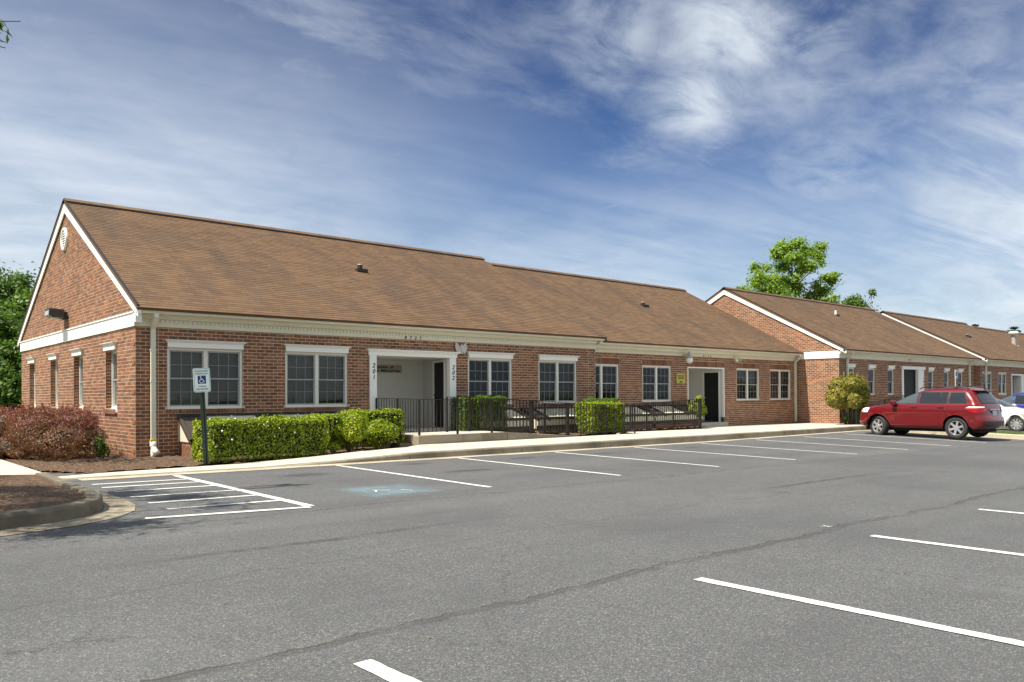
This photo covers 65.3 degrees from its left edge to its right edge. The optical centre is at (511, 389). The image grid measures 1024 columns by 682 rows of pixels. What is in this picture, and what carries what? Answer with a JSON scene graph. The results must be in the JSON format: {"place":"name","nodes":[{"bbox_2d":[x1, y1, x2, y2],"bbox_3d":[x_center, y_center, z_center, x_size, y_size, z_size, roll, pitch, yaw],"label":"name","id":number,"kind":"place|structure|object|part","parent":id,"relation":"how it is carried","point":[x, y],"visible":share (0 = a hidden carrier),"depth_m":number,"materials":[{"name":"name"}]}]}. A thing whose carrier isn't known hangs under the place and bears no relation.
{"place":"outdoors","nodes":[
{"label":"outdoors","id":0,"kind":"place"},
{"bbox_2d":[0,423,861,477],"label":"sidewalk","id":1,"kind":"structure","parent":0,"point":[8,468],"depth_m":18.27,"materials":[{"name":"concrete"}]},
{"bbox_2d":[383,430,575,447],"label":"concrete ramp","id":2,"kind":"structure","parent":1,"relation":"on","point":[425,437],"depth_m":19.64,"materials":[{"name":"beige concrete"}]},
{"bbox_2d":[375,398,567,435],"bbox_3d":[-0.948,0.802,20.965,4.922,1.172,1.922,0,-1,-41],"label":"metal railing","id":3,"kind":"object","parent":2,"relation":"on","point":[457,430],"visible":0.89,"depth_m":19.82,"materials":[{"name":"black metal"}]},
{"bbox_2d":[446,397,576,435],"bbox_3d":[0.108,0.804,21.945,4.723,1.212,0.094,0,-1,-40],"label":"metal railing","id":4,"kind":"object","parent":2,"relation":"on","point":[469,398],"visible":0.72,"depth_m":22.04,"materials":[{"name":"black metal"}]},
{"bbox_2d":[568,403,635,434],"bbox_3d":[2.602,0.905,22.854,2.861,1.057,0.036,0,-1,-42],"label":"metal railing","id":5,"kind":"object","parent":1,"relation":"on","point":[598,419],"visible":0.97,"depth_m":22.71,"materials":[{"name":"black metal"}]},
{"bbox_2d":[630,398,701,431],"bbox_3d":[5.084,0.887,26.174,3.722,1.137,0.042,0,-1,-41],"label":"metal railing","id":6,"kind":"object","parent":1,"relation":"on","point":[672,427],"visible":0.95,"depth_m":26.35,"materials":[{"name":"black metal"}]},
{"bbox_2d":[688,399,699,424],"bbox_3d":[6.423,0.894,28.064,0.067,1.097,1.235,0,0,-6],"label":"metal railing","id":7,"kind":"object","parent":1,"relation":"on","point":[699,411],"visible":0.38,"depth_m":27.60,"materials":[{"name":"black metal"}]},
{"bbox_2d":[824,371,870,423],"bbox_3d":[13.317,0.399,31.575,2.545,2.202,1.293,0,-1,-41],"label":"shrub","id":8,"kind":"object","parent":1,"relation":"on","point":[852,392],"visible":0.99,"depth_m":31.09,"materials":[{"name":"green plant"}]},
{"bbox_2d":[844,409,860,423],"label":"shrub","id":9,"kind":"object","parent":1,"relation":"on","point":[846,417],"visible":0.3,"depth_m":31.66,"materials":[{"name":"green plant"}]},
{"bbox_2d":[855,404,883,424],"bbox_3d":[14.639,1.081,32.317,3.192,0.897,0.042,0,-1,-41],"label":"metal railing","id":10,"kind":"object","parent":1,"relation":"on","point":[856,415],"visible":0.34,"depth_m":31.35,"materials":[{"name":"black metal"}]},
{"bbox_2d":[868,395,906,405],"bbox_3d":[16.006,0.863,34.210,4.042,1.247,0.042,0,-1,-41],"label":"metal railing","id":11,"kind":"object","parent":1,"relation":"on","point":[888,400],"visible":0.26,"depth_m":34.14,"materials":[{"name":"black metal"}]},
{"bbox_2d":[0,427,1023,681],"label":"parking lot","id":12,"kind":"structure","parent":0,"point":[520,571],"depth_m":5.94,"materials":[{"name":"grey asphalt"}]},
{"bbox_2d":[0,472,103,529],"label":"island kerb","id":13,"kind":"structure","parent":12,"relation":"on","point":[91,503],"depth_m":7.99,"materials":[{"name":"concrete"}]},
{"bbox_2d":[0,474,85,511],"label":"island mulch","id":14,"kind":"object","parent":13,"relation":"in","point":[21,492],"visible":0.82,"depth_m":9.07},
{"bbox_2d":[0,19,20,47],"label":"oak tree","id":15,"kind":"object","parent":14,"relation":"on","point":[7,31],"visible":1,"depth_m":9.41,"materials":[{"name":"green plant"}]},
{"bbox_2d":[0,491,135,535],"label":"island gutter","id":16,"kind":"object","parent":12,"relation":"on","point":[115,506],"visible":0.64,"depth_m":8.19,"materials":[{"name":"concrete"}]},
{"bbox_2d":[79,430,870,480],"bbox_3d":[10.635,1.686,27.288,46.009,0.639,0.626,0,-1,-42],"label":"gutter strip","id":17,"kind":"object","parent":12,"relation":"on","point":[118,477],"visible":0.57,"depth_m":15.32,"materials":[{"name":"concrete"}]},
{"bbox_2d":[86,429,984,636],"bbox_3d":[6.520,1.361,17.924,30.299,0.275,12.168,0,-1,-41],"label":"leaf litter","id":18,"kind":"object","parent":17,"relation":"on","point":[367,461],"visible":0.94,"depth_m":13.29,"materials":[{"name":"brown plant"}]},
{"bbox_2d":[62,425,1008,479],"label":"kerb","id":19,"kind":"structure","parent":12,"relation":"on","point":[563,446],"depth_m":18.82,"materials":[{"name":"concrete"}]},
{"bbox_2d":[92,434,1023,681],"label":"parking markings","id":20,"kind":"object","parent":12,"relation":"on","point":[385,673],"visible":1,"depth_m":5.65,"materials":[{"name":"paint"}]},
{"bbox_2d":[860,386,1004,438],"bbox_3d":[13.790,0.740,26.480,2.133,1.654,4.299,0,-1,-41],"label":"parked car","id":21,"kind":"object","parent":12,"relation":"on","point":[957,412],"visible":1,"depth_m":25.38,"materials":[{"name":"red paint"}]},
{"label":"side window","id":22,"kind":"part","parent":21,"relation":"part of","materials":[{"name":"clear glass"}]},
{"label":"side window","id":23,"kind":"part","parent":21,"relation":"part of","materials":[{"name":"grey glass"}]},
{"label":"side window","id":24,"kind":"part","parent":21,"relation":"part of","materials":[{"name":"grey glass"}]},
{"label":"side window","id":25,"kind":"part","parent":21,"relation":"part of","materials":[{"name":"grey glass"}]},
{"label":"rear window","id":26,"kind":"part","parent":21,"relation":"part of","materials":[{"name":"grey glass"}]},
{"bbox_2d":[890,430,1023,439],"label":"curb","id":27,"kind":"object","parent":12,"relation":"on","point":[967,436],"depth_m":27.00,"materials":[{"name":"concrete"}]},
{"bbox_2d":[909,431,1023,438],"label":"grass island kerb","id":28,"kind":"structure","parent":12,"relation":"on","point":[1011,436],"depth_m":26.65,"materials":[{"name":"concrete"}]},
{"bbox_2d":[991,431,1023,433],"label":"grass strip","id":29,"kind":"object","parent":28,"relation":"on","point":[1004,432],"depth_m":27.17,"materials":[{"name":"green plant"}]},
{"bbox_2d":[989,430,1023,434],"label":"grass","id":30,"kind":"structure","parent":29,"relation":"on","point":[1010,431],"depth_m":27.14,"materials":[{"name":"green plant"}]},
{"bbox_2d":[996,398,1023,431],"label":"parked car","id":31,"kind":"object","parent":12,"relation":"on","point":[1013,415],"visible":0.13,"depth_m":29.12,"materials":[{"name":"white paint"}]},
{"bbox_2d":[1000,392,1023,407],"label":"parked car","id":32,"kind":"object","parent":12,"relation":"on","point":[1017,399],"visible":0.12,"depth_m":32.14,"materials":[{"name":"blue paint"}]},
{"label":"side window","id":33,"kind":"part","parent":32,"relation":"part of","materials":[{"name":"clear glass"}]},
{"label":"side window","id":34,"kind":"part","parent":32,"relation":"part of","materials":[{"name":"grey glass"}]},
{"bbox_2d":[0,0,1023,342],"label":"sky","id":35,"kind":"structure","parent":0,"point":[668,143],"materials":[{"name":"blue"}]},
{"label":"lawn","id":36,"kind":"structure","parent":0,"visible":0},
{"bbox_2d":[0,337,21,419],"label":"woodland tree","id":37,"kind":"object","parent":36,"relation":"on","point":[10,374],"visible":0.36,"depth_m":30.04,"materials":[{"name":"green plant"}]},
{"bbox_2d":[0,299,25,342],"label":"woodland tree","id":38,"kind":"object","parent":36,"relation":"on","point":[10,321],"visible":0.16,"depth_m":32.38,"materials":[{"name":"green plant"}]},
{"bbox_2d":[0,283,32,343],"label":"woodland tree","id":39,"kind":"object","parent":36,"relation":"on","point":[24,298],"visible":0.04,"depth_m":34.43,"materials":[{"name":"green plant"}]},
{"bbox_2d":[0,261,39,305],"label":"woodland tree","id":40,"kind":"object","parent":36,"relation":"on","point":[9,286],"visible":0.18,"depth_m":37.03,"materials":[{"name":"green plant"}]},
{"bbox_2d":[0,444,395,473],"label":"mulch","id":41,"kind":"object","parent":36,"relation":"on","point":[42,463],"visible":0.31,"depth_m":14.95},
{"bbox_2d":[0,436,29,459],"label":"shrub","id":42,"kind":"object","parent":41,"relation":"on","point":[10,449],"visible":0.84,"depth_m":15.94,"materials":[{"name":"brown plant"}]},
{"bbox_2d":[0,404,57,442],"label":"shrub","id":43,"kind":"object","parent":41,"relation":"on","point":[4,411],"visible":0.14,"depth_m":18.16,"materials":[{"name":"red plant"}]},
{"bbox_2d":[3,401,108,460],"bbox_3d":[-9.502,0.854,16.602,1.741,1.286,4.382,0,-1,-41],"label":"shrub","id":44,"kind":"object","parent":41,"relation":"on","point":[45,434],"visible":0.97,"depth_m":15.64,"materials":[{"name":"red plant"}]},
{"bbox_2d":[92,435,110,459],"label":"shrub","id":45,"kind":"object","parent":41,"relation":"on","point":[103,447],"visible":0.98,"depth_m":15.59,"materials":[{"name":"green plant"}]},
{"bbox_2d":[62,458,156,465],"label":"fallen twigs","id":46,"kind":"object","parent":41,"relation":"on","point":[125,460],"visible":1,"depth_m":14.84,"materials":[{"name":"brown wood"}]},
{"bbox_2d":[193,368,210,464],"bbox_3d":[-5.540,0.485,14.260,0.319,1.735,0.064,0,-1,-41],"label":"parking sign","id":47,"kind":"object","parent":41,"relation":"on","point":[201,381],"visible":1,"depth_m":14.29,"materials":[{"name":"metal"}]},
{"bbox_2d":[189,414,329,463],"bbox_3d":[-4.865,0.947,15.640,0.943,0.966,2.716,-1,-1,42],"label":"clipped hedge","id":48,"kind":"object","parent":41,"relation":"on","point":[229,438],"visible":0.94,"depth_m":15.27,"materials":[{"name":"green plant"}]},
{"bbox_2d":[302,413,342,435],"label":"sparse hedge","id":49,"kind":"object","parent":41,"relation":"on","point":[333,420],"visible":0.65,"depth_m":16.70,"materials":[{"name":"green plant"}]},
{"bbox_2d":[327,442,340,454],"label":"shrub","id":50,"kind":"object","parent":41,"relation":"on","point":[333,447],"visible":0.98,"depth_m":16.47,"materials":[{"name":"green plant"}]},
{"bbox_2d":[327,413,369,452],"bbox_3d":[-3.503,0.943,17.106,0.996,0.871,0.883,0,0,16],"label":"shrub","id":51,"kind":"object","parent":41,"relation":"on","point":[350,434],"visible":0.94,"depth_m":16.88,"materials":[{"name":"green plant"}]},
{"bbox_2d":[338,407,405,447],"bbox_3d":[-3.221,0.877,18.471,1.628,0.972,0.782,0,-1,-41],"label":"clipped hedge","id":52,"kind":"object","parent":41,"relation":"on","point":[393,416],"visible":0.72,"depth_m":18.50,"materials":[{"name":"green plant"}]},
{"bbox_2d":[365,418,400,448],"bbox_3d":[-2.880,1.011,17.786,0.794,0.739,0.918,0,-1,-41],"label":"shrub","id":53,"kind":"object","parent":41,"relation":"on","point":[384,432],"visible":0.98,"depth_m":17.66,"materials":[{"name":"green plant"}]},
{"bbox_2d":[17,198,606,457],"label":"brick building","id":54,"kind":"structure","parent":36,"relation":"on","point":[158,307],"depth_m":20.32,"materials":[{"name":"red brick"}]},
{"bbox_2d":[25,357,35,405],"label":"window","id":55,"kind":"structure","parent":54,"relation":"in","point":[31,359],"depth_m":24.35,"materials":[{"name":"white glass"}]},
{"bbox_2d":[46,353,57,406],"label":"window","id":56,"kind":"structure","parent":54,"relation":"in","point":[52,356],"depth_m":22.20,"materials":[{"name":"white glass"}]},
{"bbox_2d":[45,308,66,319],"bbox_3d":[-11.759,-1.936,20.632,0.444,0.270,0.520,0,-1,-41],"label":"wall light","id":57,"kind":"object","parent":54,"relation":"attached to","point":[52,313],"visible":1,"depth_m":20.46,"materials":[{"name":"brown metal"}]},
{"bbox_2d":[69,348,82,407],"bbox_3d":[-10.733,-0.264,19.900,0.320,1.461,1.032,0,-1,-41],"label":"window","id":58,"kind":"structure","parent":54,"relation":"in","point":[78,351],"depth_m":20.25,"materials":[{"name":"white glass"}]},
{"bbox_2d":[100,342,116,408],"bbox_3d":[-8.831,-0.292,17.731,0.320,1.461,1.002,0,-1,-41],"label":"window","id":59,"kind":"structure","parent":54,"relation":"in","point":[107,346],"depth_m":18.03,"materials":[{"name":"white glass"}]},
{"bbox_2d":[164,339,246,408],"bbox_3d":[-6.638,-0.308,17.330,1.742,1.461,0.255,0,-1,-41],"label":"window","id":60,"kind":"structure","parent":54,"relation":"in","point":[180,384],"depth_m":17.34,"materials":[{"name":"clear glass"}]},
{"bbox_2d":[177,411,366,455],"bbox_3d":[-5.239,1.095,18.010,4.237,1.149,0.740,0,-1,-41],"label":"areaway cover","id":61,"kind":"object","parent":54,"relation":"attached to","point":[185,430],"visible":0.13,"depth_m":17.08,"materials":[{"name":"brick"}]},
{"bbox_2d":[283,344,350,406],"bbox_3d":[-4.653,-0.306,19.071,1.742,1.461,0.255,0,-1,-41],"label":"window","id":62,"kind":"structure","parent":54,"relation":"in","point":[300,373],"depth_m":19.08,"materials":[{"name":"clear glass"}]},
{"bbox_2d":[433,362,443,426],"bbox_3d":[-2.022,0.152,22.318,0.100,1.787,0.814,0,-1,-26],"label":"door","id":63,"kind":"structure","parent":54,"relation":"in","point":[439,383],"depth_m":22.35,"materials":[{"name":"black metal"}]},
{"bbox_2d":[455,343,466,353],"bbox_3d":[-1.378,-1.122,21.836,0.418,0.310,0.126,0,-1,-41],"label":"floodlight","id":64,"kind":"object","parent":54,"relation":"attached to","point":[461,348],"visible":1,"depth_m":21.81,"materials":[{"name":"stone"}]},
{"bbox_2d":[467,352,515,403],"bbox_3d":[-0.637,-0.300,22.629,1.732,1.461,0.310,0,-1,-41],"label":"window","id":65,"kind":"structure","parent":54,"relation":"in","point":[472,356],"depth_m":22.62,"materials":[{"name":"white glass"}]},
{"bbox_2d":[481,407,528,432],"bbox_3d":[-0.406,1.036,22.214,1.827,1.019,0.792,0,-1,-41],"label":"areaway cover","id":66,"kind":"object","parent":54,"relation":"attached to","point":[525,430],"visible":0.12,"depth_m":22.32,"materials":[{"name":"metal"}]},
{"bbox_2d":[521,406,595,435],"bbox_3d":[1.436,1.038,23.829,2.527,1.019,0.792,0,-1,-41],"label":"areaway cover","id":67,"kind":"object","parent":54,"relation":"attached to","point":[526,410],"visible":0.23,"depth_m":23.37,"materials":[{"name":"metal"}]},
{"bbox_2d":[538,354,579,403],"bbox_3d":[1.374,-0.298,24.393,1.742,1.461,0.310,0,-1,-41],"label":"window","id":68,"kind":"structure","parent":54,"relation":"in","point":[563,363],"depth_m":24.38,"materials":[{"name":"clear glass"}]},
{"bbox_2d":[555,432,626,435],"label":"mulch","id":69,"kind":"object","parent":36,"relation":"on","point":[575,433],"visible":0.41,"depth_m":23.12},
{"bbox_2d":[573,400,626,435],"bbox_3d":[2.599,0.830,23.392,1.758,1.060,0.836,0,-1,-41],"label":"clipped hedge","id":70,"kind":"object","parent":69,"relation":"on","point":[599,409],"visible":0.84,"depth_m":23.06,"materials":[{"name":"green plant"}]},
{"bbox_2d":[488,262,803,426],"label":"brick building","id":71,"kind":"structure","parent":36,"relation":"on","point":[653,334],"depth_m":30.67,"materials":[{"name":"brown brick"}]},
{"bbox_2d":[595,364,617,401],"bbox_3d":[2.843,-0.188,25.918,1.630,1.248,0.192,0,-1,-41],"label":"window","id":72,"kind":"structure","parent":71,"relation":"in","point":[600,389],"depth_m":26.07,"materials":[{"name":"white glass"}]},
{"bbox_2d":[598,405,654,434],"bbox_3d":[3.717,1.057,25.990,1.947,1.049,0.792,0,-1,-41],"label":"areaway cover","id":73,"kind":"object","parent":71,"relation":"attached to","point":[640,415],"visible":0.26,"depth_m":26.00,"materials":[{"name":"metal"}]},
{"bbox_2d":[642,365,670,401],"bbox_3d":[4.955,-0.185,27.770,1.570,1.248,0.192,0,-1,-41],"label":"window","id":74,"kind":"structure","parent":71,"relation":"in","point":[650,383],"depth_m":27.76,"materials":[{"name":"white glass"}]},
{"bbox_2d":[638,404,702,430],"bbox_3d":[5.492,1.079,27.546,2.627,1.089,0.792,0,-1,-41],"label":"areaway cover","id":75,"kind":"object","parent":71,"relation":"attached to","point":[683,415],"visible":0.43,"depth_m":27.27,"materials":[{"name":"metal"}]},
{"bbox_2d":[676,373,684,383],"bbox_3d":[6.016,-0.381,28.518,0.490,0.360,0.030,0,-1,-41],"label":"plaque","id":76,"kind":"object","parent":71,"relation":"attached to","point":[680,377],"visible":1,"depth_m":28.50,"materials":[{"name":"yellow metal"}]},
{"bbox_2d":[683,352,692,362],"bbox_3d":[6.284,-1.128,28.505,0.260,0.430,0.393,0,0,-17],"label":"wall light","id":77,"kind":"object","parent":71,"relation":"attached to","point":[689,358],"visible":1,"depth_m":28.36,"materials":[{"name":"glass"}]},
{"bbox_2d":[704,373,718,420],"bbox_3d":[7.674,0.303,30.721,0.090,1.868,0.666,0,-1,-41],"label":"door","id":78,"kind":"structure","parent":71,"relation":"in","point":[710,379],"depth_m":30.73,"materials":[{"name":"black wood"}]},
{"bbox_2d":[737,368,758,400],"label":"window","id":79,"kind":"structure","parent":71,"relation":"in","point":[745,377],"depth_m":31.52,"materials":[{"name":"white glass"}]},
{"bbox_2d":[770,369,789,399],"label":"window","id":80,"kind":"structure","parent":71,"relation":"in","point":[781,374],"depth_m":33.04,"materials":[{"name":"white glass"}]},
{"bbox_2d":[623,426,705,430],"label":"mulch","id":81,"kind":"object","parent":36,"relation":"on","point":[664,428],"visible":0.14,"depth_m":26.39,"materials":[{"name":"brown wood"}]},
{"bbox_2d":[448,393,508,431],"bbox_3d":[-0.863,0.720,21.665,1.730,1.231,0.849,0,-1,-41],"label":"clipped hedge","id":82,"kind":"object","parent":81,"relation":"on","point":[473,410],"visible":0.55,"depth_m":21.31,"materials":[{"name":"green plant"}]},
{"bbox_2d":[582,396,620,402],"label":"clipped hedge","id":83,"kind":"object","parent":81,"relation":"on","point":[588,399],"visible":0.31,"depth_m":24.41,"materials":[{"name":"green plant"}]},
{"bbox_2d":[686,395,706,416],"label":"shrub","id":84,"kind":"object","parent":81,"relation":"on","point":[704,412],"visible":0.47,"depth_m":27.96,"materials":[{"name":"green plant"}]},
{"bbox_2d":[735,234,845,304],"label":"deciduous tree","id":85,"kind":"object","parent":36,"relation":"on","point":[788,253],"visible":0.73,"depth_m":57.38,"materials":[{"name":"green plant"}]},
{"bbox_2d":[705,287,981,423],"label":"brick building","id":86,"kind":"structure","parent":36,"relation":"on","point":[886,357],"depth_m":35.84,"materials":[{"name":"brown brick"}]},
{"bbox_2d":[848,363,855,375],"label":"window","id":87,"kind":"structure","parent":86,"relation":"in","point":[850,365],"depth_m":33.22,"materials":[{"name":"white glass"}]},
{"bbox_2d":[868,364,876,394],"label":"window","id":88,"kind":"structure","parent":86,"relation":"in","point":[870,367],"depth_m":34.53,"materials":[{"name":"white glass"}]},
{"bbox_2d":[887,365,894,394],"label":"window","id":89,"kind":"structure","parent":86,"relation":"in","point":[890,367],"depth_m":35.78,"materials":[{"name":"white glass"}]},
{"bbox_2d":[904,370,915,397],"bbox_3d":[18.355,0.209,37.084,1.660,2.195,0.050,0,-1,-41],"label":"door","id":90,"kind":"structure","parent":86,"relation":"in","point":[909,375],"depth_m":37.17,"materials":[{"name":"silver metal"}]},
{"bbox_2d":[928,367,935,388],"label":"window","id":91,"kind":"structure","parent":86,"relation":"in","point":[931,369],"depth_m":38.67,"materials":[{"name":"white glass"}]},
{"bbox_2d":[944,368,950,385],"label":"window","id":92,"kind":"structure","parent":86,"relation":"in","point":[946,370],"depth_m":39.91,"materials":[{"name":"white glass"}]},
{"bbox_2d":[958,369,963,385],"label":"window","id":93,"kind":"structure","parent":86,"relation":"in","point":[960,371],"depth_m":41.11,"materials":[{"name":"white glass"}]},
{"bbox_2d":[835,288,880,312],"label":"deciduous tree","id":94,"kind":"object","parent":36,"relation":"on","point":[852,300],"visible":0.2,"depth_m":61.41,"materials":[{"name":"green plant"}]},
{"bbox_2d":[880,310,1023,398],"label":"brick building","id":95,"kind":"structure","parent":36,"relation":"on","point":[999,368],"depth_m":45.30,"materials":[{"name":"brown brick"}]},
{"bbox_2d":[982,372,991,393],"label":"window","id":96,"kind":"structure","parent":95,"relation":"in","point":[983,374],"depth_m":43.04,"materials":[{"name":"white glass"}]},
{"bbox_2d":[998,373,1005,393],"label":"window","id":97,"kind":"structure","parent":95,"relation":"in","point":[1000,375],"depth_m":44.33,"materials":[{"name":"white glass"}]},
{"bbox_2d":[1003,376,1012,392],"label":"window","id":98,"kind":"structure","parent":95,"relation":"in","point":[1003,376],"depth_m":45.48,"materials":[{"name":"white"}]},
{"bbox_2d":[972,326,1023,347],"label":"brick building","id":99,"kind":"structure","parent":36,"relation":"on","point":[1015,338],"depth_m":55.70,"materials":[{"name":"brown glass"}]},
{"label":"ground","id":100,"kind":"structure","parent":0,"visible":0},
{"bbox_2d":[1007,326,1021,332],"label":"pine tree","id":101,"kind":"object","parent":100,"relation":"on","point":[1015,328],"visible":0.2,"depth_m":94.95,"materials":[{"name":"green plant"}]}
]}

